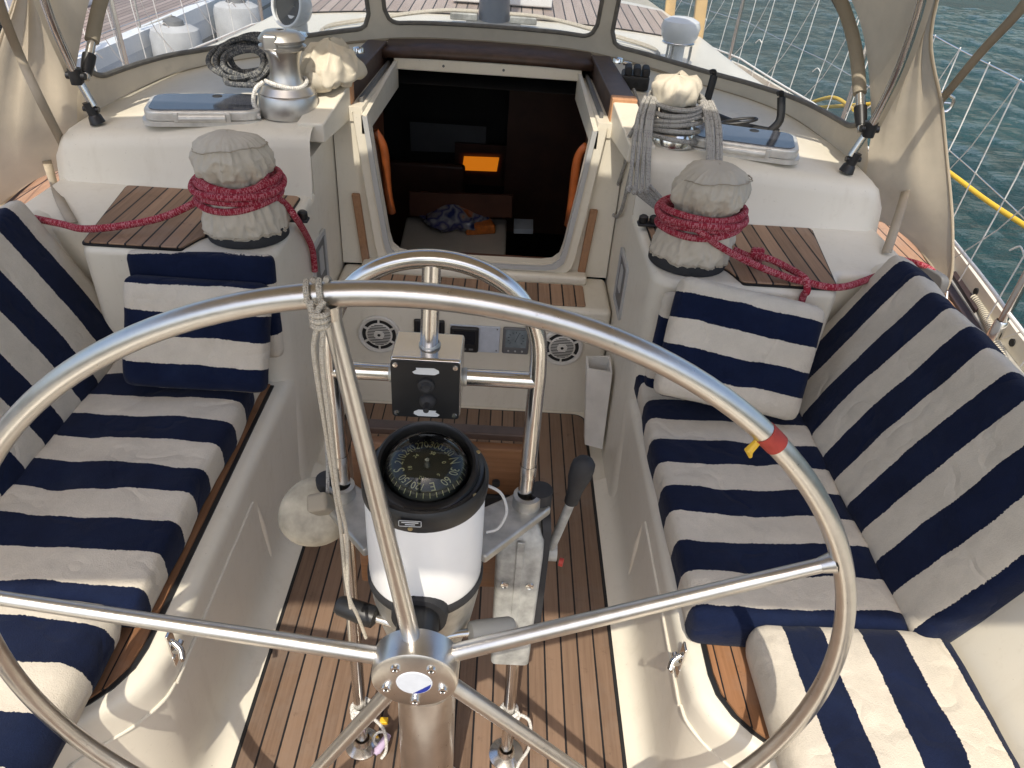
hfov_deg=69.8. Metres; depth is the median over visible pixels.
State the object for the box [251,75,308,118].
tail rope
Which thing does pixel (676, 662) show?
locker latch
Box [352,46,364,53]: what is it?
turning block
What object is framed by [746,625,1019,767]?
helm cushion
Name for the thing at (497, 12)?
mast
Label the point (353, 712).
rope lashing
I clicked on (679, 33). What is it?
dome vent
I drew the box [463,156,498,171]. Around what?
cabin window
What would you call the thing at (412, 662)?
steering wheel
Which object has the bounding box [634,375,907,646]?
seat cushion
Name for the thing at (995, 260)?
sea
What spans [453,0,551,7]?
fore hatch
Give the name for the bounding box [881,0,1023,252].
strap
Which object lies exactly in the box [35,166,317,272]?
sheet rope
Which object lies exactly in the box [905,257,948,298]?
sheet block
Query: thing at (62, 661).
helm cushion
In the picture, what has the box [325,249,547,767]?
pedestal guard
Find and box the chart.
[514,219,532,233]
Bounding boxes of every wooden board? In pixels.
[665,0,675,15]
[693,0,707,38]
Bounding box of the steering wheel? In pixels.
[0,280,856,767]
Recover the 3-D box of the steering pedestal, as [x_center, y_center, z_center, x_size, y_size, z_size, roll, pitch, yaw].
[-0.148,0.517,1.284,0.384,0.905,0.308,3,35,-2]
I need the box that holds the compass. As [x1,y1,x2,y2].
[361,421,488,532]
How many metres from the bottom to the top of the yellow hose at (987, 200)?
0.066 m
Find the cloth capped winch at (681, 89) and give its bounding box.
[651,70,702,149]
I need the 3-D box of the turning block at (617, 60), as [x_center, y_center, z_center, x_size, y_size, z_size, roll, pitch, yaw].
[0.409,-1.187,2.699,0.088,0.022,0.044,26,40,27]
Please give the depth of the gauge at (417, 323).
2.50 m
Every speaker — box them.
[358,315,399,352]
[546,332,582,365]
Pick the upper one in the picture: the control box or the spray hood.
the spray hood
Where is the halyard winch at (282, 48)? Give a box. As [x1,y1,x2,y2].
[258,28,317,121]
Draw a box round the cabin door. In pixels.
[502,90,585,234]
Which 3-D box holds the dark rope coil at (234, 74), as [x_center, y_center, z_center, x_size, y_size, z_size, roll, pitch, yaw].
[-0.834,-1.013,2.289,0.249,0.123,0.247,3,35,-2]
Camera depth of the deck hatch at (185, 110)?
2.12 m
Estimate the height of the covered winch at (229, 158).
0.263 m
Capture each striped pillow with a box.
[122,275,270,392]
[127,249,283,356]
[644,292,674,387]
[654,277,823,419]
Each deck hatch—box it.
[142,94,263,126]
[693,122,799,164]
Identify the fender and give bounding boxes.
[133,0,202,55]
[213,0,259,41]
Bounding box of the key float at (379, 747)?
[372,717,390,755]
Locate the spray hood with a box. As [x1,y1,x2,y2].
[0,0,954,289]
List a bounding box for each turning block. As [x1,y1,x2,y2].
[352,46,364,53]
[612,57,632,65]
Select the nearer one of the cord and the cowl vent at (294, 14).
the cord
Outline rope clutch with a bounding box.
[621,63,649,90]
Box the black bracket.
[705,69,785,130]
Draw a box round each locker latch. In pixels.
[165,632,185,665]
[667,642,686,677]
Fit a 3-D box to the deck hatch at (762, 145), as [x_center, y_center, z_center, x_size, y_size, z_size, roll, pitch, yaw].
[0.706,-0.741,2.245,0.336,0.044,0.224,11,36,10]
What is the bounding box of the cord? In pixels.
[302,275,367,638]
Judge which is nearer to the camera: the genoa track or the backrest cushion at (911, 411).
the backrest cushion at (911, 411)
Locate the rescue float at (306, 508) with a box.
[278,438,343,546]
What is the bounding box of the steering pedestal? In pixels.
[316,449,552,767]
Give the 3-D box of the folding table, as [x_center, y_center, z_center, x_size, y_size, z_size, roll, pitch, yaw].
[-0.131,0.234,1.353,0.305,0.372,0.055,3,35,-2]
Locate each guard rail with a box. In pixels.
[5,0,263,70]
[675,0,1023,366]
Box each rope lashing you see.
[350,697,387,759]
[499,702,531,767]
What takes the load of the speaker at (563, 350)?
attached to the sailing yacht at (389, 148)
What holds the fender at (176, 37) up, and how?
hanging from the neighbouring yacht at (111, 60)
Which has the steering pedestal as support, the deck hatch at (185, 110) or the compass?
the compass
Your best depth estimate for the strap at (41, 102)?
1.99 m
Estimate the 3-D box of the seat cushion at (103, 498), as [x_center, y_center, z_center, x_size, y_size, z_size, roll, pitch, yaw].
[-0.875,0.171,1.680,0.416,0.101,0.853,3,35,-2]
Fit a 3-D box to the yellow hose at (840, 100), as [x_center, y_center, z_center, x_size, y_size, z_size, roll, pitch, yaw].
[1.739,-1.431,3.745,0.073,0.316,1.032,-1,35,-8]
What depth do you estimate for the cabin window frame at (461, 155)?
4.65 m
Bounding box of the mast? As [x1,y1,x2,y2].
[450,0,536,25]
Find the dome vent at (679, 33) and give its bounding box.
[661,15,700,63]
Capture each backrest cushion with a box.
[0,200,113,497]
[799,255,1023,642]
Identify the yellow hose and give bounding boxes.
[812,95,870,111]
[950,170,1023,228]
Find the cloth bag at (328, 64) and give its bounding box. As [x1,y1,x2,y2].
[300,37,366,92]
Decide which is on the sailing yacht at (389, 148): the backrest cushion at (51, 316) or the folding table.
the backrest cushion at (51, 316)
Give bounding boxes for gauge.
[414,319,444,333]
[502,327,528,353]
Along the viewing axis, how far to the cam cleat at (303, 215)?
1.96 m
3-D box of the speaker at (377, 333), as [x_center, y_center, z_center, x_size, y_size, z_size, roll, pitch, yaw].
[-0.457,-0.170,2.526,0.148,0.148,0.010,3,35,-2]
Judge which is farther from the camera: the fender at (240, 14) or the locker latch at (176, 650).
the fender at (240, 14)
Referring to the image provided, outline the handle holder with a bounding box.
[584,356,611,448]
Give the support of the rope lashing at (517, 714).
attached to the pedestal guard
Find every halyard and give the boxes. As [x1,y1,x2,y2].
[319,9,477,30]
[510,13,659,67]
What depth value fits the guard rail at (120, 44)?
3.43 m
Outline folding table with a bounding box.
[351,419,523,586]
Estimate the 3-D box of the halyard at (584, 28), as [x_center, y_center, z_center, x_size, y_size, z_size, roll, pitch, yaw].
[0.355,-1.467,3.105,0.336,0.091,0.754,-24,44,-34]
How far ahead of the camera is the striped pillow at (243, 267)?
1.77 m
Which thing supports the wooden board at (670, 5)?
on the sailing yacht at (389, 148)
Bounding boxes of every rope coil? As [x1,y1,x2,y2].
[205,32,269,87]
[612,88,722,217]
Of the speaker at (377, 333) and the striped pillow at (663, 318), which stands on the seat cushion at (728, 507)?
the striped pillow at (663, 318)
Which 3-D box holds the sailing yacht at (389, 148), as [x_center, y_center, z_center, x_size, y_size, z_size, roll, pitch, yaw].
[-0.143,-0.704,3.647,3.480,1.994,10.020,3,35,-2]
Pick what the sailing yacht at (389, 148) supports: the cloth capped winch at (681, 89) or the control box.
the cloth capped winch at (681, 89)
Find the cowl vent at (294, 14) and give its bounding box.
[271,0,311,32]
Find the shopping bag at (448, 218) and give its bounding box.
[419,204,495,234]
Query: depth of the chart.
3.77 m
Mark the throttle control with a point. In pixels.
(521, 563)
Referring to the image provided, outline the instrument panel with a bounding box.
[450,324,499,352]
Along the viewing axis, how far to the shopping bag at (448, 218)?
3.63 m
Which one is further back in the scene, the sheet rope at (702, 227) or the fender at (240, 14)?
the fender at (240, 14)
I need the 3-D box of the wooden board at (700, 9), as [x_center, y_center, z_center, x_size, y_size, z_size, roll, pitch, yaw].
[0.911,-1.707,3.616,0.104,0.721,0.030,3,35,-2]
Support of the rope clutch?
on the sailing yacht at (389, 148)
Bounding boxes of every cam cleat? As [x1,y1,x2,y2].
[289,209,309,222]
[637,214,657,227]
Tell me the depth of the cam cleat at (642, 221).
2.08 m
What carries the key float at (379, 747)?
on the sailing yacht at (389, 148)
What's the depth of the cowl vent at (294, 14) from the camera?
2.82 m
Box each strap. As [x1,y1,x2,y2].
[0,0,77,222]
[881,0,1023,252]
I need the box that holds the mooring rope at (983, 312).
[970,294,1008,358]
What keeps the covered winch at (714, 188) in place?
on the sailing yacht at (389, 148)
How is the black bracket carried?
on the sailing yacht at (389, 148)
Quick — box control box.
[388,331,467,418]
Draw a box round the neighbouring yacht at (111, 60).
[4,0,272,71]
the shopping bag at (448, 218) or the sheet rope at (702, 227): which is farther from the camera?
the shopping bag at (448, 218)
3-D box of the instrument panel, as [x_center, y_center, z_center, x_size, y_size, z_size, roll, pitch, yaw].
[-0.128,-0.151,2.526,0.172,0.105,0.024,3,35,-2]
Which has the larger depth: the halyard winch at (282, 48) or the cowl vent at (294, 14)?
the cowl vent at (294, 14)
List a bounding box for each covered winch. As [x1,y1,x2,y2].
[189,129,290,248]
[648,159,752,276]
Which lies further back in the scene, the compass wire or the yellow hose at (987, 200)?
the yellow hose at (987, 200)
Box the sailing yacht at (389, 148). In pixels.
[7,0,1023,767]
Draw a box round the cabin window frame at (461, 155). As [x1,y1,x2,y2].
[459,152,502,175]
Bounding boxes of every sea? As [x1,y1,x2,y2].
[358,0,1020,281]
[649,0,1023,327]
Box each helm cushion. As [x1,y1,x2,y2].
[0,600,120,767]
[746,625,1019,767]
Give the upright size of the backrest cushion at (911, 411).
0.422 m
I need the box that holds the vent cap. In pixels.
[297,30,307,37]
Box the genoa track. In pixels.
[952,271,977,312]
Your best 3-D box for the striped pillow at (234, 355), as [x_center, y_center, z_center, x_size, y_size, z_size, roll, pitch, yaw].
[-0.769,-0.120,1.794,0.356,0.262,0.165,3,35,-2]
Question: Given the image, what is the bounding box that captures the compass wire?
[486,485,507,532]
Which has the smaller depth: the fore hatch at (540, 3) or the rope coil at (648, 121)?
the rope coil at (648, 121)
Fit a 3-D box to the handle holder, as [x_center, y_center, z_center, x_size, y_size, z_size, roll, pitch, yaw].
[0.272,0.061,2.429,0.084,0.300,0.115,3,35,-2]
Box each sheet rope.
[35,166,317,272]
[654,194,874,301]
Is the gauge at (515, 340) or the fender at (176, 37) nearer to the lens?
the gauge at (515, 340)
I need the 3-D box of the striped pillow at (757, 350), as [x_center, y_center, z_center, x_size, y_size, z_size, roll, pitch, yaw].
[0.560,-0.083,1.812,0.415,0.335,0.179,3,35,-2]
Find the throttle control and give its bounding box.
[491,455,594,664]
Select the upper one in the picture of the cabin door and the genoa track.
the cabin door
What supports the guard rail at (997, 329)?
on the sailing yacht at (389, 148)
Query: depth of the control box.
1.02 m
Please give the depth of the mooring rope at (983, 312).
2.12 m
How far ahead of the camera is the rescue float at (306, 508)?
1.17 m
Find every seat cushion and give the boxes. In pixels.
[0,358,259,627]
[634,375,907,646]
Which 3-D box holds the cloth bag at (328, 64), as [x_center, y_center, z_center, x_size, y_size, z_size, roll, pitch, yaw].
[-0.564,-1.011,2.302,0.198,0.136,0.316,3,35,-2]

